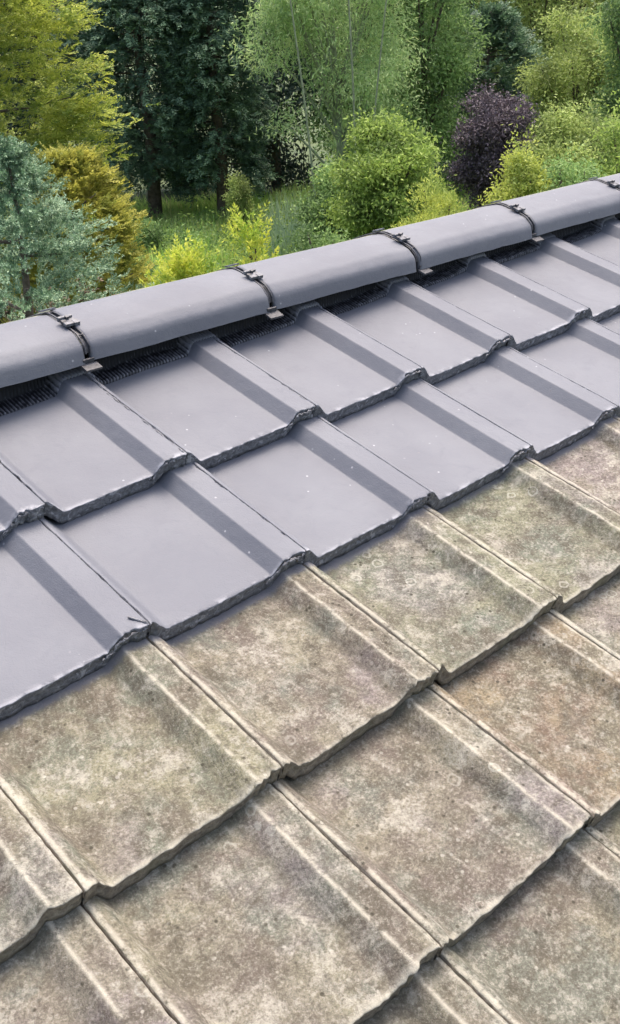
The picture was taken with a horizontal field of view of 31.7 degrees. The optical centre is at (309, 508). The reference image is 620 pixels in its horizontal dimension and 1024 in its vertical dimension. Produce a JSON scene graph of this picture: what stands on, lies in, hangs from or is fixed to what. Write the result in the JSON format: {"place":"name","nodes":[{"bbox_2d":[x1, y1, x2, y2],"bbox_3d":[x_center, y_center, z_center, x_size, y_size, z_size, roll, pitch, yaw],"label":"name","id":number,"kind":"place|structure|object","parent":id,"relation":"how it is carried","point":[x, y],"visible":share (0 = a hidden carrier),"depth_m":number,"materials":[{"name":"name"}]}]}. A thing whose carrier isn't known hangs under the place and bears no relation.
{"place":"outdoors","nodes":[
{"label":"outdoors","id":0,"kind":"place"},
{"bbox_2d":[89,181,336,279],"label":"grass","id":1,"kind":"structure","parent":0,"point":[178,208],"depth_m":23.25,"materials":[{"name":"green plant"}]},
{"bbox_2d":[1,2,598,318],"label":"ground","id":2,"kind":"structure","parent":0,"point":[294,150],"depth_m":33.73,"materials":[{"name":"green plant"}]},
{"bbox_2d":[0,48,42,180],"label":"background tree","id":3,"kind":"object","parent":2,"relation":"on","point":[13,88],"visible":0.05,"depth_m":26.59,"materials":[{"name":"green plant"}]},
{"bbox_2d":[0,0,136,198],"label":"background tree","id":4,"kind":"object","parent":2,"relation":"on","point":[17,126],"visible":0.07,"depth_m":25.73,"materials":[{"name":"green plant"}]},
{"bbox_2d":[0,140,156,339],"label":"golden conifer","id":5,"kind":"object","parent":2,"relation":"on","point":[86,167],"visible":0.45,"depth_m":12.42,"materials":[{"name":"yellow plant"}]},
{"bbox_2d":[0,0,159,323],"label":"golden conifer","id":6,"kind":"object","parent":2,"relation":"on","point":[78,120],"visible":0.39,"depth_m":13.34,"materials":[{"name":"green plant"}]},
{"bbox_2d":[0,132,160,344],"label":"blue spruce","id":7,"kind":"object","parent":2,"relation":"on","point":[20,172],"visible":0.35,"depth_m":9.80,"materials":[{"name":"green plant"}]},
{"bbox_2d":[44,0,240,219],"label":"dark cypress","id":8,"kind":"object","parent":2,"relation":"on","point":[100,43],"visible":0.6,"depth_m":21.92,"materials":[{"name":"green plant"}]},
{"bbox_2d":[122,255,163,284],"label":"bush","id":9,"kind":"object","parent":2,"relation":"on","point":[151,273],"visible":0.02,"depth_m":15.28,"materials":[{"name":"green plant"}]},
{"bbox_2d":[130,216,168,259],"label":"bush","id":10,"kind":"object","parent":2,"relation":"on","point":[149,233],"visible":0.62,"depth_m":19.87,"materials":[{"name":"green plant"}]},
{"bbox_2d":[62,0,243,196],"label":"background tree","id":11,"kind":"object","parent":2,"relation":"on","point":[159,94],"visible":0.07,"depth_m":27.01,"materials":[{"name":"green plant"}]},
{"bbox_2d":[139,228,222,287],"bbox_3d":[-0.746,-0.354,7.472,0.883,3.031,0.870,-24,32,-37],"label":"golden juniper","id":12,"kind":"object","parent":2,"relation":"on","point":[183,264],"visible":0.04,"depth_m":6.91,"materials":[{"name":"yellow plant"}]},
{"bbox_2d":[146,0,284,217],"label":"dark cypress","id":13,"kind":"object","parent":2,"relation":"on","point":[247,126],"visible":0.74,"depth_m":21.90,"materials":[{"name":"green plant"}]},
{"bbox_2d":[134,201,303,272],"bbox_3d":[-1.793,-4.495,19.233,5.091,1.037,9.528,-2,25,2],"label":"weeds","id":14,"kind":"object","parent":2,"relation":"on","point":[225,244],"visible":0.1,"depth_m":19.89,"materials":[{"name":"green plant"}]},
{"bbox_2d":[220,168,255,235],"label":"bush","id":15,"kind":"object","parent":2,"relation":"on","point":[240,188],"visible":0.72,"depth_m":21.28,"materials":[{"name":"green plant"}]},
{"bbox_2d":[221,201,279,266],"bbox_3d":[-0.325,-0.619,7.848,0.630,3.152,0.704,-24,32,-37],"label":"golden juniper","id":16,"kind":"object","parent":2,"relation":"on","point":[252,239],"visible":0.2,"depth_m":7.26,"materials":[{"name":"yellow plant"}]},
{"bbox_2d":[199,0,368,194],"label":"background tree","id":17,"kind":"object","parent":2,"relation":"on","point":[281,165],"visible":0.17,"depth_m":25.89,"materials":[{"name":"green plant"}]},
{"bbox_2d":[255,190,332,259],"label":"reeds","id":18,"kind":"object","parent":2,"relation":"on","point":[276,232],"visible":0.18,"depth_m":20.74,"materials":[{"name":"green plant"}]},
{"bbox_2d":[286,206,352,254],"bbox_3d":[0.190,-3.072,14.623,1.488,1.847,1.293,-24,32,-37],"label":"bush","id":19,"kind":"object","parent":2,"relation":"on","point":[320,242],"visible":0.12,"depth_m":14.46,"materials":[{"name":"green plant"}]},
{"bbox_2d":[283,155,359,250],"bbox_3d":[0.508,-4.492,17.198,1.846,2.225,1.776,2,25,10],"label":"dark shrub","id":20,"kind":"object","parent":2,"relation":"on","point":[314,207],"visible":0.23,"depth_m":16.93,"materials":[{"name":"green plant"}]},
{"bbox_2d":[212,0,446,194],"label":"willow","id":21,"kind":"object","parent":2,"relation":"on","point":[298,19],"visible":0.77,"depth_m":18.64,"materials":[{"name":"green plant"}]},
{"bbox_2d":[279,0,440,164],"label":"background tree","id":22,"kind":"object","parent":2,"relation":"on","point":[316,122],"visible":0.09,"depth_m":26.69,"materials":[{"name":"green plant"}]},
{"bbox_2d":[315,104,457,240],"bbox_3d":[1.109,-4.221,15.661,1.922,2.967,2.070,-12,26,-19],"label":"round shrub","id":23,"kind":"object","parent":2,"relation":"on","point":[382,175],"visible":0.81,"depth_m":15.10,"materials":[{"name":"green plant"}]},
{"bbox_2d":[346,0,495,214],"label":"tree","id":24,"kind":"object","parent":2,"relation":"on","point":[455,58],"visible":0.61,"depth_m":20.41,"materials":[{"name":"green plant"}]},
{"bbox_2d":[391,164,468,227],"bbox_3d":[1.413,-2.592,12.508,1.050,2.638,1.048,-24,32,-37],"label":"yellow shrub","id":25,"kind":"object","parent":2,"relation":"on","point":[441,207],"visible":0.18,"depth_m":12.17,"materials":[{"name":"green plant"}]},
{"bbox_2d":[405,0,546,162],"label":"background tree","id":26,"kind":"object","parent":2,"relation":"on","point":[469,2],"visible":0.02,"depth_m":27.66,"materials":[{"name":"green plant"}]},
{"bbox_2d":[428,0,551,192],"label":"dark conifer","id":27,"kind":"object","parent":2,"relation":"on","point":[503,17],"visible":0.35,"depth_m":23.30,"materials":[{"name":"green plant"}]},
{"bbox_2d":[440,78,541,209],"bbox_3d":[3.143,-5.746,18.599,1.657,3.062,1.723,-24,32,-37],"label":"purple bush","id":28,"kind":"object","parent":2,"relation":"on","point":[486,135],"visible":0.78,"depth_m":18.16,"materials":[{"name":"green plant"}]},
{"bbox_2d":[477,105,554,205],"bbox_3d":[2.698,-3.596,14.040,1.076,3.043,1.087,11,28,28],"label":"yellow shrub","id":29,"kind":"object","parent":2,"relation":"on","point":[525,180],"visible":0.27,"depth_m":13.68,"materials":[{"name":"green plant"}]},
{"bbox_2d":[468,0,592,139],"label":"tree","id":30,"kind":"object","parent":2,"relation":"on","point":[529,12],"visible":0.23,"depth_m":25.62,"materials":[{"name":"green plant"}]},
{"bbox_2d":[510,88,619,191],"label":"shrub","id":31,"kind":"object","parent":2,"relation":"on","point":[562,135],"visible":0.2,"depth_m":16.64,"materials":[{"name":"green plant"}]},
{"bbox_2d":[514,0,617,123],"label":"background tree","id":32,"kind":"object","parent":2,"relation":"on","point":[586,5],"visible":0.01,"depth_m":29.15,"materials":[{"name":"green plant"}]},
{"bbox_2d":[512,0,619,190],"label":"tree","id":33,"kind":"object","parent":2,"relation":"on","point":[578,80],"visible":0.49,"depth_m":20.59,"materials":[{"name":"green plant"}]},
{"bbox_2d":[536,141,606,192],"bbox_3d":[3.097,-3.006,13.126,1.362,2.703,1.232,-24,32,-37],"label":"shrub","id":34,"kind":"object","parent":2,"relation":"on","point":[585,174],"visible":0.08,"depth_m":12.79,"materials":[{"name":"green plant"}]},
{"bbox_2d":[565,84,619,181],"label":"shrub","id":35,"kind":"object","parent":2,"relation":"on","point":[613,168],"visible":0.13,"depth_m":13.84,"materials":[{"name":"green plant"}]},
{"bbox_2d":[573,0,618,115],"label":"background tree","id":36,"kind":"object","parent":2,"relation":"on","point":[593,3],"visible":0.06,"depth_m":26.20,"materials":[{"name":"green plant"}]},
{"bbox_2d":[580,0,619,128],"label":"tree","id":37,"kind":"object","parent":2,"relation":"on","point":[613,29],"visible":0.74,"depth_m":18.68,"materials":[{"name":"green plant"}]},
{"bbox_2d":[416,166,558,215],"bbox_3d":[3.714,-4.620,18.970,6.801,0.749,17.453,3,26,13],"label":"bush","id":38,"kind":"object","parent":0,"point":[460,193],"depth_m":24.30,"materials":[{"name":"green plant"}]},
{"bbox_3d":[0.308,1.067,3.554,7.800,3.641,8.457,-24,32,-37],"label":"house","id":39,"kind":"object","parent":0,"visible":0},
{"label":"interlocking tile","id":40,"kind":"object","parent":39,"relation":"on","visible":0},
{"bbox_2d":[506,318,619,417],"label":"interlocking tile","id":41,"kind":"object","parent":40,"relation":"on","point":[584,353],"visible":0.62,"depth_m":2.52,"materials":[{"name":"grey paint"}]},
{"bbox_2d":[406,257,587,351],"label":"interlocking tile","id":42,"kind":"object","parent":41,"relation":"on","point":[522,312],"visible":0.77,"depth_m":2.64,"materials":[{"name":"grey paint"}]},
{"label":"interlocking tile","id":43,"kind":"object","parent":39,"relation":"on","visible":0},
{"bbox_2d":[584,313,619,334],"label":"interlocking tile","id":44,"kind":"object","parent":43,"relation":"on","point":[612,323],"visible":0.29,"depth_m":2.70,"materials":[{"name":"grey paint"}]},
{"bbox_2d":[482,237,619,321],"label":"interlocking tile","id":45,"kind":"object","parent":44,"relation":"on","point":[590,282],"visible":0.83,"depth_m":2.84,"materials":[{"name":"grey paint"}]},
{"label":"interlocking tile","id":46,"kind":"object","parent":39,"relation":"on","visible":0},
{"bbox_2d":[555,218,619,265],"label":"interlocking tile","id":47,"kind":"object","parent":46,"relation":"on","point":[604,243],"visible":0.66,"depth_m":3.07,"materials":[{"name":"grey paint"}]},
{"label":"interlocking tile","id":48,"kind":"object","parent":39,"relation":"on","visible":0},
{"bbox_2d":[524,418,619,513],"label":"interlocking tile","id":49,"kind":"object","parent":48,"relation":"on","point":[588,465],"visible":0.55,"depth_m":2.20,"materials":[{"name":"concrete"}]},
{"bbox_2d":[418,346,617,460],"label":"interlocking tile","id":50,"kind":"object","parent":49,"relation":"on","point":[543,412],"visible":0.81,"depth_m":2.31,"materials":[{"name":"grey paint"}]},
{"bbox_2d":[314,280,510,384],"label":"interlocking tile","id":51,"kind":"object","parent":50,"relation":"on","point":[435,338],"visible":0.9,"depth_m":2.46,"materials":[{"name":"grey paint"}]},
{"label":"interlocking tile","id":52,"kind":"object","parent":39,"relation":"on","visible":0},
{"bbox_2d":[0,905,176,1023],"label":"interlocking tile","id":53,"kind":"object","parent":52,"relation":"on","point":[72,967],"visible":0.73,"depth_m":1.20,"materials":[{"name":"concrete"}]},
{"bbox_2d":[0,789,82,964],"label":"interlocking tile","id":54,"kind":"object","parent":53,"relation":"on","point":[39,887],"visible":1,"depth_m":1.24,"materials":[{"name":"concrete"}]},
{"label":"interlocking tile","id":55,"kind":"object","parent":39,"relation":"on","visible":0},
{"bbox_2d":[549,572,619,659],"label":"interlocking tile","id":56,"kind":"object","parent":55,"relation":"on","point":[593,616],"visible":0.51,"depth_m":1.86,"materials":[{"name":"concrete"}]},
{"bbox_2d":[423,459,619,613],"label":"interlocking tile","id":57,"kind":"object","parent":56,"relation":"on","point":[558,538],"visible":0.79,"depth_m":1.98,"materials":[{"name":"concrete"}]},
{"bbox_2d":[317,379,529,510],"bbox_3d":[0.194,-0.143,2.147,0.290,0.150,0.379,-24,32,-37],"label":"interlocking tile","id":58,"kind":"object","parent":57,"relation":"on","point":[443,449],"visible":0.89,"depth_m":2.13,"materials":[{"name":"grey paint"}]},
{"bbox_2d":[212,306,421,422],"bbox_3d":[-0.005,-0.312,2.291,0.301,0.149,0.379,-24,32,-37],"label":"interlocking tile","id":59,"kind":"object","parent":58,"relation":"on","point":[331,368],"visible":0.88,"depth_m":2.27,"materials":[{"name":"grey paint"}]},
{"bbox_2d":[0,213,619,415],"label":"ridge vent strip","id":60,"kind":"object","parent":59,"relation":"on","point":[22,395],"visible":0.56,"depth_m":2.35,"materials":[{"name":"black plastic"}]},
{"bbox_2d":[0,315,84,387],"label":"ridge tile","id":61,"kind":"object","parent":60,"relation":"on","point":[35,347],"visible":1,"depth_m":1.99,"materials":[{"name":"grey paint"}]},
{"bbox_2d":[27,307,101,372],"bbox_3d":[-0.487,-0.334,2.094,0.036,0.095,0.246,-24,32,-38],"label":"ridge clip","id":62,"kind":"object","parent":61,"relation":"attached to","point":[68,321],"visible":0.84,"depth_m":2.04,"materials":[{"name":"metal"}]},
{"bbox_2d":[37,269,269,359],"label":"ridge tile","id":63,"kind":"object","parent":60,"relation":"on","point":[130,320],"visible":0.88,"depth_m":2.17,"materials":[{"name":"grey paint"}]},
{"bbox_2d":[214,263,283,319],"bbox_3d":[-0.152,-0.481,2.373,0.036,0.095,0.248,-23,31,-36],"label":"ridge clip","id":64,"kind":"object","parent":63,"relation":"attached to","point":[254,275],"visible":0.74,"depth_m":2.32,"materials":[{"name":"metal"},{"name":"grey paint"}]},
{"bbox_2d":[234,234,415,308],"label":"ridge tile","id":65,"kind":"object","parent":60,"relation":"on","point":[292,279],"visible":0.86,"depth_m":2.45,"materials":[{"name":"grey paint"}]},
{"bbox_2d":[364,205,531,269],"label":"ridge tile","id":66,"kind":"object","parent":60,"relation":"on","point":[440,240],"visible":0.88,"depth_m":2.74,"materials":[{"name":"grey paint"}]},
{"bbox_2d":[354,228,432,274],"bbox_3d":[0.185,-0.632,2.658,0.245,0.096,0.042,16,31,35],"label":"ridge clip","id":67,"kind":"object","parent":66,"relation":"attached to","point":[400,237],"visible":0.91,"depth_m":2.61,"materials":[{"name":"metal"}]},
{"bbox_2d":[488,180,619,235],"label":"ridge tile","id":68,"kind":"object","parent":60,"relation":"on","point":[563,207],"visible":0.86,"depth_m":3.01,"materials":[{"name":"grey paint"}]},
{"bbox_2d":[475,200,543,242],"bbox_3d":[0.518,-0.779,2.937,0.245,0.096,0.039,20,34,40],"label":"ridge clip","id":69,"kind":"object","parent":68,"relation":"attached to","point":[517,208],"visible":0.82,"depth_m":2.88,"materials":[{"name":"metal"}]},
{"bbox_2d":[583,173,619,189],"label":"ridge tile","id":70,"kind":"object","parent":60,"relation":"on","point":[616,177],"visible":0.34,"depth_m":3.23,"materials":[{"name":"grey paint"}]},
{"bbox_2d":[573,177,619,190],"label":"ridge clip","id":71,"kind":"object","parent":70,"relation":"attached to","point":[613,183],"visible":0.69,"depth_m":3.17,"materials":[{"name":"metal"}]},
{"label":"interlocking tile","id":72,"kind":"object","parent":39,"relation":"on","visible":0},
{"bbox_2d":[361,956,507,1023],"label":"interlocking tile","id":73,"kind":"object","parent":72,"relation":"on","point":[438,990],"visible":0.41,"depth_m":1.26,"materials":[{"name":"concrete"}]},
{"bbox_2d":[80,784,440,1023],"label":"interlocking tile","id":74,"kind":"object","parent":73,"relation":"on","point":[269,904],"visible":0.81,"depth_m":1.29,"materials":[{"name":"concrete"}]},
{"bbox_2d":[0,638,280,904],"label":"interlocking tile","id":75,"kind":"object","parent":74,"relation":"on","point":[129,764],"visible":0.88,"depth_m":1.42,"materials":[{"name":"concrete"}]},
{"bbox_2d":[0,520,148,719],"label":"interlocking tile","id":76,"kind":"object","parent":75,"relation":"on","point":[68,616],"visible":0.96,"depth_m":1.58,"materials":[{"name":"grey paint"}]},
{"bbox_2d":[0,463,44,541],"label":"interlocking tile","id":77,"kind":"object","parent":76,"relation":"on","point":[20,503],"visible":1,"depth_m":1.72,"materials":[{"name":"grey paint"}]},
{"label":"interlocking tile","id":78,"kind":"object","parent":39,"relation":"on","visible":0},
{"bbox_2d":[440,829,619,1023],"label":"interlocking tile","id":79,"kind":"object","parent":78,"relation":"on","point":[541,946],"visible":0.61,"depth_m":1.36,"materials":[{"name":"concrete"}]},
{"bbox_2d":[271,688,590,959],"bbox_3d":[0.136,0.397,1.488,0.307,0.153,0.385,-24,32,-37],"label":"interlocking tile","id":80,"kind":"object","parent":79,"relation":"on","point":[439,820],"visible":0.79,"depth_m":1.46,"materials":[{"name":"concrete"}]},
{"bbox_2d":[146,564,438,780],"bbox_3d":[-0.052,0.222,1.639,0.306,0.154,0.381,-24,32,-37],"label":"interlocking tile","id":81,"kind":"object","parent":80,"relation":"on","point":[295,672],"visible":0.8,"depth_m":1.61,"materials":[{"name":"concrete"}]},
{"bbox_2d":[39,463,305,640],"bbox_3d":[-0.247,0.049,1.784,0.305,0.149,0.380,-24,32,-37],"label":"interlocking tile","id":82,"kind":"object","parent":81,"relation":"on","point":[168,554],"visible":0.85,"depth_m":1.76,"materials":[{"name":"grey paint"}]},
{"bbox_2d":[0,374,186,523],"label":"interlocking tile","id":83,"kind":"object","parent":82,"relation":"on","point":[80,445],"visible":0.97,"depth_m":1.90,"materials":[{"name":"grey paint"}]},
{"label":"interlocking tile","id":84,"kind":"object","parent":39,"relation":"on","visible":0},
{"bbox_2d":[582,802,619,857],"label":"interlocking tile","id":85,"kind":"object","parent":84,"relation":"on","point":[605,831],"visible":0.3,"depth_m":1.52,"materials":[{"name":"concrete"}]},
{"bbox_2d":[427,613,619,829],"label":"interlocking tile","id":86,"kind":"object","parent":85,"relation":"on","point":[540,695],"visible":0.76,"depth_m":1.66,"materials":[{"name":"concrete"}]},
{"bbox_2d":[302,507,555,685],"bbox_3d":[0.168,0.126,1.819,0.290,0.154,0.382,-24,32,-37],"label":"interlocking tile","id":87,"kind":"object","parent":86,"relation":"on","point":[447,602],"visible":0.83,"depth_m":1.79,"materials":[{"name":"concrete"}]},
{"bbox_2d":[192,417,430,567],"bbox_3d":[-0.023,-0.048,1.968,0.302,0.150,0.380,-24,32,-37],"label":"interlocking tile","id":88,"kind":"object","parent":87,"relation":"on","point":[320,492],"visible":0.9,"depth_m":1.94,"materials":[{"name":"grey paint"}]},
{"bbox_2d":[83,337,314,468],"bbox_3d":[-0.229,-0.214,2.107,0.308,0.150,0.379,-24,32,-37],"label":"interlocking tile","id":89,"kind":"object","parent":88,"relation":"on","point":[207,403],"visible":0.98,"depth_m":2.08,"materials":[{"name":"grey paint"}]}
]}

